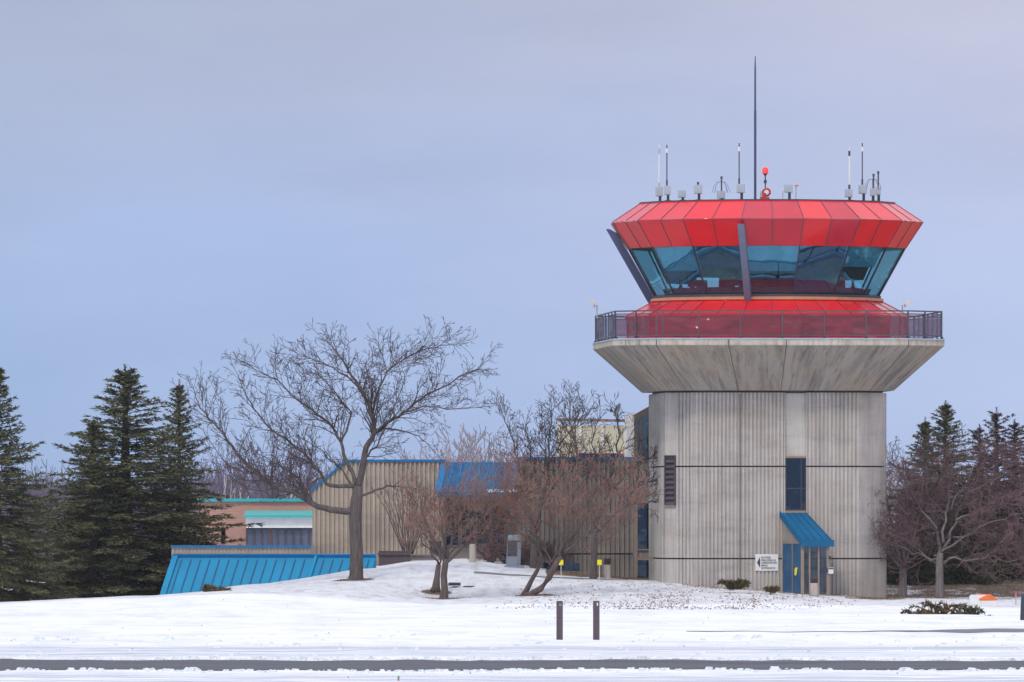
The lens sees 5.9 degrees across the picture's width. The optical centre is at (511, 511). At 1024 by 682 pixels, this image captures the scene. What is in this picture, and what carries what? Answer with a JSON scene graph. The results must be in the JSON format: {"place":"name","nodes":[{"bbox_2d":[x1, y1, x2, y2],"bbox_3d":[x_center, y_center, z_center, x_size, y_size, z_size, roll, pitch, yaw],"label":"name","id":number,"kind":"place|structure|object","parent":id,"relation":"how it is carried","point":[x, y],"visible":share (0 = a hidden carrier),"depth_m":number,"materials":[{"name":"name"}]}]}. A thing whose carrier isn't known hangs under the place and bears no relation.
{"place":"outdoors","nodes":[
{"label":"outdoors","id":0,"kind":"place"},
{"bbox_2d":[0,536,1023,681],"bbox_3d":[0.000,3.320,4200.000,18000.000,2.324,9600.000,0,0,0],"label":"snow ground","id":1,"kind":"structure","parent":0,"point":[301,611],"depth_m":354.00,"materials":[{"name":"snow"}]},
{"bbox_2d":[6,537,54,600],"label":"spruce tree","id":2,"kind":"object","parent":1,"relation":"on","point":[27,580],"visible":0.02,"depth_m":477.74,"materials":[{"name":"green plant"}]},
{"bbox_2d":[2,479,61,551],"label":"distant tree","id":3,"kind":"object","parent":1,"relation":"on","point":[21,508],"visible":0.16,"depth_m":719.68,"materials":[{"name":"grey plant"}]},
{"bbox_2d":[1,462,66,553],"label":"distant tree","id":4,"kind":"object","parent":1,"relation":"on","point":[39,530],"visible":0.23,"depth_m":720.23,"materials":[{"name":"grey plant"}]},
{"bbox_2d":[0,367,87,601],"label":"spruce tree","id":5,"kind":"object","parent":1,"relation":"on","point":[17,567],"visible":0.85,"depth_m":445.35,"materials":[{"name":"green plant"}]},
{"bbox_2d":[30,471,89,553],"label":"distant tree","id":6,"kind":"object","parent":1,"relation":"on","point":[54,501],"visible":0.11,"depth_m":729.80,"materials":[{"name":"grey plant"}]},
{"bbox_2d":[17,417,167,599],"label":"spruce tree","id":7,"kind":"object","parent":1,"relation":"on","point":[98,565],"visible":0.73,"depth_m":459.33,"materials":[{"name":"green plant"}]},
{"bbox_2d":[9,364,264,599],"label":"spruce tree","id":8,"kind":"object","parent":1,"relation":"on","point":[126,432],"visible":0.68,"depth_m":461.06,"materials":[{"name":"green plant"}]},
{"bbox_2d":[108,379,242,593],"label":"spruce tree","id":9,"kind":"object","parent":1,"relation":"on","point":[180,427],"visible":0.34,"depth_m":466.78,"materials":[{"name":"green plant"}]},
{"bbox_2d":[148,457,236,542],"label":"distant tree","id":10,"kind":"object","parent":1,"relation":"on","point":[199,482],"visible":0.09,"depth_m":709.29,"materials":[{"name":"grey plant"}]},
{"bbox_2d":[0,456,400,561],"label":"distant wood","id":11,"kind":"object","parent":1,"relation":"on","point":[63,483],"visible":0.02,"depth_m":819.00,"materials":[{"name":"plant"}]},
{"bbox_2d":[201,583,231,591],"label":"juniper shrub","id":12,"kind":"object","parent":1,"relation":"on","point":[207,587],"visible":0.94,"depth_m":435.42,"materials":[{"name":"green plant"}]},
{"bbox_2d":[191,460,247,514],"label":"distant tree","id":13,"kind":"object","parent":1,"relation":"on","point":[220,483],"visible":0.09,"depth_m":720.47,"materials":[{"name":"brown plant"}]},
{"bbox_2d":[175,435,278,498],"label":"distant tree","id":14,"kind":"object","parent":1,"relation":"on","point":[225,486],"visible":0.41,"depth_m":690.12,"materials":[{"name":"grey plant"}]},
{"bbox_2d":[199,442,276,498],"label":"distant tree","id":15,"kind":"object","parent":1,"relation":"on","point":[238,494],"visible":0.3,"depth_m":699.94,"materials":[{"name":"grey plant"}]},
{"bbox_2d":[198,499,311,544],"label":"brick building","id":16,"kind":"structure","parent":1,"relation":"on","point":[287,521],"depth_m":557.42,"materials":[{"name":"brown brick"}]},
{"bbox_2d":[247,529,252,544],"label":"window","id":17,"kind":"structure","parent":16,"relation":"in","point":[249,531],"depth_m":556.40,"materials":[{"name":"glass"}]},
{"bbox_2d":[255,529,260,544],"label":"window","id":18,"kind":"structure","parent":16,"relation":"in","point":[257,531],"depth_m":556.40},
{"bbox_2d":[263,529,267,544],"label":"window","id":19,"kind":"structure","parent":16,"relation":"in","point":[265,531],"depth_m":556.40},
{"bbox_2d":[272,529,276,544],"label":"window","id":20,"kind":"structure","parent":16,"relation":"in","point":[274,531],"depth_m":556.40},
{"bbox_2d":[278,529,284,544],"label":"window","id":21,"kind":"structure","parent":16,"relation":"in","point":[281,532],"depth_m":556.40,"materials":[{"name":"glass"}]},
{"bbox_2d":[286,529,292,544],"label":"window","id":22,"kind":"structure","parent":16,"relation":"in","point":[289,532],"depth_m":556.40,"materials":[{"name":"glass"}]},
{"bbox_2d":[294,529,300,544],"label":"window","id":23,"kind":"structure","parent":16,"relation":"in","point":[297,532],"depth_m":556.40,"materials":[{"name":"glass"}]},
{"bbox_2d":[302,529,307,544],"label":"window","id":24,"kind":"structure","parent":16,"relation":"in","point":[304,531],"depth_m":556.40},
{"bbox_2d":[228,460,283,498],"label":"distant tree","id":25,"kind":"object","parent":1,"relation":"on","point":[250,488],"visible":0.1,"depth_m":719.44,"materials":[{"name":"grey plant"}]},
{"bbox_2d":[160,545,375,594],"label":"apron building","id":26,"kind":"structure","parent":1,"relation":"on","point":[193,568],"depth_m":454.62,"materials":[{"name":"blue metal"}]},
{"bbox_2d":[226,419,324,498],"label":"distant tree","id":27,"kind":"object","parent":1,"relation":"on","point":[261,484],"visible":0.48,"depth_m":679.39,"materials":[{"name":"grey plant"}]},
{"bbox_2d":[241,439,329,498],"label":"distant tree","id":28,"kind":"object","parent":1,"relation":"on","point":[313,485],"visible":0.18,"depth_m":689.42,"materials":[{"name":"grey plant"}]},
{"bbox_2d":[265,453,331,498],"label":"distant tree","id":29,"kind":"object","parent":1,"relation":"on","point":[310,491],"visible":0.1,"depth_m":699.74,"materials":[{"name":"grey plant"}]},
{"bbox_2d":[282,448,351,496],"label":"distant tree","id":30,"kind":"object","parent":1,"relation":"on","point":[321,469],"visible":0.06,"depth_m":720.30,"materials":[{"name":"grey plant"}]},
{"bbox_2d":[171,316,511,579],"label":"bare tree","id":31,"kind":"object","parent":1,"relation":"on","point":[353,511],"visible":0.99,"depth_m":444.88,"materials":[{"name":"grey plant"}]},
{"bbox_2d":[377,551,410,565],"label":"planter wall","id":32,"kind":"structure","parent":1,"relation":"on","point":[389,557],"depth_m":458.30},
{"bbox_2d":[371,475,442,560],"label":"bare shrub","id":33,"kind":"object","parent":1,"relation":"on","point":[407,544],"visible":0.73,"depth_m":459.50,"materials":[{"name":"brown plant"}]},
{"bbox_2d":[384,431,465,461],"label":"distant tree","id":34,"kind":"object","parent":1,"relation":"on","point":[448,451],"visible":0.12,"depth_m":528.32,"materials":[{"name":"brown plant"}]},
{"bbox_2d":[410,554,441,560],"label":"wall","id":35,"kind":"structure","parent":1,"relation":"on","point":[420,556],"depth_m":459.30,"materials":[{"name":"concrete"}]},
{"bbox_2d":[405,481,473,592],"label":"crabapple tree","id":36,"kind":"object","parent":1,"relation":"on","point":[435,587],"visible":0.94,"depth_m":437.39,"materials":[{"name":"brown plant"}]},
{"bbox_2d":[401,414,504,461],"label":"distant tree","id":37,"kind":"object","parent":1,"relation":"on","point":[462,446],"visible":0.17,"depth_m":518.97,"materials":[{"name":"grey plant"}]},
{"bbox_2d":[423,423,510,461],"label":"distant tree","id":38,"kind":"object","parent":1,"relation":"on","point":[487,449],"visible":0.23,"depth_m":522.99,"materials":[{"name":"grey plant"}]},
{"bbox_2d":[469,544,475,561],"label":"bollard light","id":39,"kind":"object","parent":1,"relation":"on","point":[472,552],"visible":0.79,"depth_m":455.87,"materials":[{"name":"beige concrete"}]},
{"bbox_2d":[395,449,553,598],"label":"crabapple tree","id":40,"kind":"object","parent":1,"relation":"on","point":[446,561],"visible":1,"depth_m":433.82,"materials":[{"name":"brown plant"}]},
{"bbox_2d":[310,407,652,578],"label":"terminal building","id":41,"kind":"structure","parent":1,"relation":"on","point":[330,535],"depth_m":463.85,"materials":[{"name":"beige metal"}]},
{"bbox_2d":[431,541,441,554],"bbox_3d":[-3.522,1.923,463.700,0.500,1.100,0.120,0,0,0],"label":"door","id":42,"kind":"structure","parent":41,"relation":"in","point":[434,550],"depth_m":463.65,"materials":[{"name":"metal"}]},
{"bbox_2d":[446,505,457,544],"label":"window","id":43,"kind":"structure","parent":41,"relation":"in","point":[448,539],"depth_m":464.44,"materials":[{"name":"grey glass"}]},
{"bbox_2d":[462,505,473,543],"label":"window","id":44,"kind":"structure","parent":41,"relation":"in","point":[469,516],"depth_m":464.44,"materials":[{"name":"grey glass"}]},
{"bbox_2d":[477,505,488,544],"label":"window","id":45,"kind":"structure","parent":41,"relation":"in","point":[481,523],"depth_m":464.44,"materials":[{"name":"grey glass"}]},
{"bbox_2d":[492,505,503,544],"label":"window","id":46,"kind":"structure","parent":41,"relation":"in","point":[494,534],"depth_m":464.44,"materials":[{"name":"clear glass"}]},
{"bbox_2d":[559,563,578,570],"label":"window","id":47,"kind":"structure","parent":41,"relation":"in","point":[566,566],"depth_m":458.36,"materials":[{"name":"blue glass"}]},
{"bbox_2d":[556,418,626,456],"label":"rooftop plant","id":48,"kind":"object","parent":41,"relation":"on","point":[606,429],"visible":0.35,"depth_m":466.00,"materials":[{"name":"white paint"}]},
{"bbox_2d":[610,403,620,422],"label":"satellite dish","id":49,"kind":"object","parent":48,"relation":"on","point":[618,407],"visible":0.82,"depth_m":465.83,"materials":[{"name":"metal"}]},
{"bbox_2d":[634,407,652,578],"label":"window frame","id":50,"kind":"structure","parent":41,"relation":"in","point":[641,557],"depth_m":456.57,"materials":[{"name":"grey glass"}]},
{"bbox_2d":[468,535,506,562],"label":"bare shrub","id":51,"kind":"object","parent":1,"relation":"on","point":[484,549],"visible":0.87,"depth_m":457.48,"materials":[{"name":"brown plant"}]},
{"bbox_2d":[456,426,527,461],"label":"distant tree","id":52,"kind":"object","parent":1,"relation":"on","point":[497,457],"visible":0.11,"depth_m":521.75,"materials":[{"name":"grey plant"}]},
{"bbox_2d":[484,533,526,563],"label":"bare shrub","id":53,"kind":"object","parent":1,"relation":"on","point":[501,551],"visible":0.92,"depth_m":457.35,"materials":[{"name":"brown plant"}]},
{"bbox_2d":[504,535,523,567],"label":"stele","id":54,"kind":"object","parent":1,"relation":"on","point":[513,559],"visible":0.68,"depth_m":454.81,"materials":[{"name":"stone"}]},
{"bbox_2d":[500,538,545,564],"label":"bare shrub","id":55,"kind":"object","parent":1,"relation":"on","point":[527,556],"visible":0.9,"depth_m":457.57,"materials":[{"name":"brown plant"}]},
{"bbox_2d":[482,381,597,568],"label":"bare tree","id":56,"kind":"object","parent":1,"relation":"on","point":[533,561],"visible":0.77,"depth_m":455.92,"materials":[{"name":"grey plant"}]},
{"bbox_2d":[529,537,574,564],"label":"bare shrub","id":57,"kind":"object","parent":1,"relation":"on","point":[549,548],"visible":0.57,"depth_m":457.50,"materials":[{"name":"brown plant"}]},
{"bbox_2d":[556,601,562,639],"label":"square post","id":58,"kind":"object","parent":1,"relation":"on","point":[559,620],"visible":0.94,"depth_m":325.89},
{"bbox_2d":[461,441,666,595],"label":"crabapple tree","id":59,"kind":"object","parent":1,"relation":"on","point":[568,506],"visible":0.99,"depth_m":434.95,"materials":[{"name":"brown plant"}]},
{"bbox_2d":[513,379,659,578],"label":"bare tree","id":60,"kind":"object","parent":1,"relation":"on","point":[593,569],"visible":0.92,"depth_m":448.07,"materials":[{"name":"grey plant"}]},
{"bbox_2d":[593,601,599,639],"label":"square post","id":61,"kind":"object","parent":1,"relation":"on","point":[596,620],"visible":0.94,"depth_m":325.89,"materials":[{"name":"brown wood"}]},
{"bbox_2d":[603,558,610,578],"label":"bollard light","id":62,"kind":"object","parent":1,"relation":"on","point":[607,570],"visible":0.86,"depth_m":448.87,"materials":[{"name":"metal"}]},
{"bbox_2d":[485,579,855,610],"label":"leaf litter","id":63,"kind":"object","parent":1,"relation":"on","point":[732,607],"visible":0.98,"depth_m":425.38,"materials":[{"name":"plant"}]},
{"bbox_2d":[715,578,751,590],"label":"juniper shrub","id":64,"kind":"object","parent":1,"relation":"on","point":[739,584],"visible":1,"depth_m":438.82,"materials":[{"name":"green plant"}]},
{"bbox_2d":[592,199,944,597],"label":"control tower","id":65,"kind":"structure","parent":1,"relation":"on","point":[779,371],"depth_m":444.94,"materials":[{"name":"concrete"}]},
{"bbox_2d":[589,300,597,316],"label":"surveillance camera","id":66,"kind":"object","parent":65,"relation":"attached to","point":[592,303],"visible":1,"depth_m":449.85,"materials":[{"name":"white plastic"}]},
{"bbox_2d":[656,144,662,200],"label":"antenna","id":67,"kind":"object","parent":65,"relation":"on","point":[659,191],"visible":1,"depth_m":448.95,"materials":[{"name":"metal"}]},
{"bbox_2d":[664,145,670,200],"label":"antenna","id":68,"kind":"object","parent":65,"relation":"on","point":[667,190],"visible":1,"depth_m":447.39,"materials":[{"name":"metal"}]},
{"bbox_2d":[678,190,685,199],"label":"equipment cabinet","id":69,"kind":"object","parent":65,"relation":"on","point":[682,194],"visible":1,"depth_m":446.87,"materials":[{"name":"metal"}]},
{"bbox_2d":[694,182,701,199],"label":"antenna","id":70,"kind":"object","parent":65,"relation":"on","point":[698,189],"visible":1,"depth_m":446.37,"materials":[{"name":"metal"}]},
{"bbox_2d":[712,176,729,198],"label":"antenna","id":71,"kind":"object","parent":65,"relation":"on","point":[721,194],"visible":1,"depth_m":445.87,"materials":[{"name":"metal"}]},
{"bbox_2d":[737,143,744,198],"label":"antenna","id":72,"kind":"object","parent":65,"relation":"on","point":[741,189],"visible":1,"depth_m":445.89,"materials":[{"name":"metal"}]},
{"bbox_2d":[754,56,755,198],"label":"mast","id":73,"kind":"object","parent":65,"relation":"on","point":[755,129],"visible":0.88,"depth_m":449.96,"materials":[{"name":"metal"}]},
{"bbox_2d":[762,167,767,187],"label":"warning beacon","id":74,"kind":"object","parent":65,"relation":"on","point":[765,171],"visible":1,"depth_m":445.92,"materials":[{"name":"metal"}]},
{"bbox_2d":[760,188,770,198],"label":"roof siren","id":75,"kind":"object","parent":65,"relation":"on","point":[766,192],"visible":1,"depth_m":445.62,"materials":[{"name":"red paint"}]},
{"bbox_2d":[755,554,777,570],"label":"wall sign","id":76,"kind":"object","parent":65,"relation":"attached to","point":[766,562],"visible":1,"depth_m":444.92,"materials":[{"name":"metal"}]},
{"bbox_2d":[784,185,792,198],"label":"equipment cabinet","id":77,"kind":"object","parent":65,"relation":"on","point":[788,189],"visible":1,"depth_m":445.87,"materials":[{"name":"metal"}]},
{"bbox_2d":[785,458,805,509],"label":"window frame","id":78,"kind":"structure","parent":65,"relation":"in","point":[801,488],"depth_m":445.12,"materials":[{"name":"metal"}]},
{"bbox_2d":[786,459,804,508],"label":"window","id":79,"kind":"structure","parent":65,"relation":"in","point":[793,466],"depth_m":445.12,"materials":[{"name":"blue glass"}]},
{"bbox_2d":[845,146,852,199],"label":"antenna","id":80,"kind":"object","parent":65,"relation":"on","point":[849,193],"visible":1,"depth_m":446.94,"materials":[{"name":"metal"}]},
{"bbox_2d":[859,143,866,199],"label":"antenna","id":81,"kind":"object","parent":65,"relation":"on","point":[862,190],"visible":1,"depth_m":447.89,"materials":[{"name":"metal"}]},
{"bbox_2d":[866,174,880,200],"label":"antenna","id":82,"kind":"object","parent":65,"relation":"on","point":[872,192],"visible":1,"depth_m":447.89,"materials":[{"name":"metal"}]},
{"bbox_2d":[875,171,880,200],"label":"antenna","id":83,"kind":"object","parent":65,"relation":"on","point":[877,192],"visible":1,"depth_m":448.94,"materials":[{"name":"metal"}]},
{"bbox_2d":[902,299,910,316],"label":"surveillance camera","id":84,"kind":"object","parent":65,"relation":"attached to","point":[906,302],"visible":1,"depth_m":445.83,"materials":[{"name":"white plastic"}]},
{"bbox_2d":[761,585,780,594],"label":"juniper shrub","id":85,"kind":"object","parent":1,"relation":"on","point":[774,589],"visible":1,"depth_m":439.84,"materials":[{"name":"green plant"}]},
{"bbox_2d":[809,577,818,596],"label":"bollard light","id":86,"kind":"object","parent":1,"relation":"on","point":[813,587],"visible":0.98,"depth_m":441.45,"materials":[{"name":"metal"}]},
{"bbox_2d":[886,443,918,522],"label":"distant tree","id":87,"kind":"object","parent":1,"relation":"on","point":[893,480],"visible":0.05,"depth_m":558.44,"materials":[{"name":"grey plant"}]},
{"bbox_2d":[885,452,919,533],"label":"distant tree","id":88,"kind":"object","parent":1,"relation":"on","point":[894,485],"visible":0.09,"depth_m":561.77,"materials":[{"name":"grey plant"}]},
{"bbox_2d":[865,440,963,597],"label":"bare tree","id":89,"kind":"object","parent":1,"relation":"on","point":[902,591],"visible":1,"depth_m":446.41,"materials":[{"name":"brown plant"}]},
{"bbox_2d":[900,607,932,613],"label":"bough pile","id":90,"kind":"object","parent":1,"relation":"on","point":[918,611],"visible":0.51,"depth_m":394.78,"materials":[{"name":"green plant"}]},
{"bbox_2d":[885,499,948,585],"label":"spruce tree","id":91,"kind":"object","parent":1,"relation":"on","point":[913,570],"visible":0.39,"depth_m":465.69,"materials":[{"name":"green plant"}]},
{"bbox_2d":[909,600,970,613],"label":"juniper shrub","id":92,"kind":"object","parent":1,"relation":"on","point":[937,608],"visible":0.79,"depth_m":395.91,"materials":[{"name":"green plant"}]},
{"bbox_2d":[886,417,1006,579],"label":"spruce tree","id":93,"kind":"object","parent":1,"relation":"on","point":[923,425],"visible":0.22,"depth_m":471.81,"materials":[{"name":"green plant"}]},
{"bbox_2d":[872,423,1023,597],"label":"bare tree","id":94,"kind":"object","parent":1,"relation":"on","point":[938,561],"visible":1,"depth_m":446.19,"materials":[{"name":"brown plant"}]},
{"bbox_2d":[886,400,1023,584],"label":"spruce tree","id":95,"kind":"object","parent":1,"relation":"on","point":[948,567],"visible":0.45,"depth_m":467.65,"materials":[{"name":"green plant"}]},
{"bbox_2d":[957,603,985,614],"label":"juniper shrub","id":96,"kind":"object","parent":1,"relation":"on","point":[971,610],"visible":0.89,"depth_m":395.74,"materials":[{"name":"green plant"}]},
{"bbox_2d":[969,594,997,606],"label":"marker box","id":97,"kind":"object","parent":1,"relation":"on","point":[984,600],"visible":0.94,"depth_m":424.65,"materials":[{"name":"white paint"}]},
{"bbox_2d":[951,424,1023,579],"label":"spruce tree","id":98,"kind":"object","parent":1,"relation":"on","point":[975,434],"visible":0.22,"depth_m":473.80,"materials":[{"name":"green plant"}]},
{"bbox_2d":[953,468,1023,579],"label":"spruce tree","id":99,"kind":"object","parent":1,"relation":"on","point":[986,542],"visible":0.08,"depth_m":475.35,"materials":[{"name":"green plant"}]},
{"bbox_2d":[965,407,1023,579],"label":"spruce tree","id":100,"kind":"object","parent":1,"relation":"on","point":[995,416],"visible":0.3,"depth_m":474.85,"materials":[{"name":"green plant"}]},
{"bbox_2d":[971,418,1023,577],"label":"spruce tree","id":101,"kind":"object","parent":1,"relation":"on","point":[1014,426],"visible":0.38,"depth_m":475.83,"materials":[{"name":"green plant"}]},
{"bbox_2d":[992,436,1023,575],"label":"cedar tree","id":102,"kind":"object","parent":1,"relation":"on","point":[1019,501],"visible":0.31,"depth_m":476.87,"materials":[{"name":"green plant"}]},
{"bbox_2d":[1020,594,1023,619],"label":"dark post","id":103,"kind":"object","parent":1,"relation":"on","point":[1022,609],"visible":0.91,"depth_m":379.89,"materials":[{"name":"metal"}]},
{"bbox_2d":[0,659,1023,670],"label":"road","id":104,"kind":"structure","parent":0,"point":[372,665],"depth_m":277.14,"materials":[{"name":"asphalt"}]},
{"bbox_2d":[0,0,1023,493],"label":"sky","id":105,"kind":"structure","parent":0,"point":[182,182],"materials":[{"name":"blue"}]},
{"bbox_2d":[26,484,1021,529],"bbox_3d":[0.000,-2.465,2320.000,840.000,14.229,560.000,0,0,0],"label":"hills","id":106,"kind":"structure","parent":0,"point":[888,494],"depth_m":2242.03,"materials":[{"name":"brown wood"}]},
{"bbox_2d":[474,571,616,579],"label":"path","id":107,"kind":"structure","parent":0,"point":[530,575],"depth_m":447.44,"materials":[{"name":"concrete"}]},
{"bbox_2d":[340,570,1023,599],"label":"dry grass","id":108,"kind":"structure","parent":0,"point":[704,586],"depth_m":452.63,"materials":[{"name":"brown plant"}]},
{"bbox_2d":[701,628,1023,632],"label":"driveway","id":109,"kind":"structure","parent":0,"point":[983,630],"depth_m":345.28,"materials":[{"name":"asphalt"}]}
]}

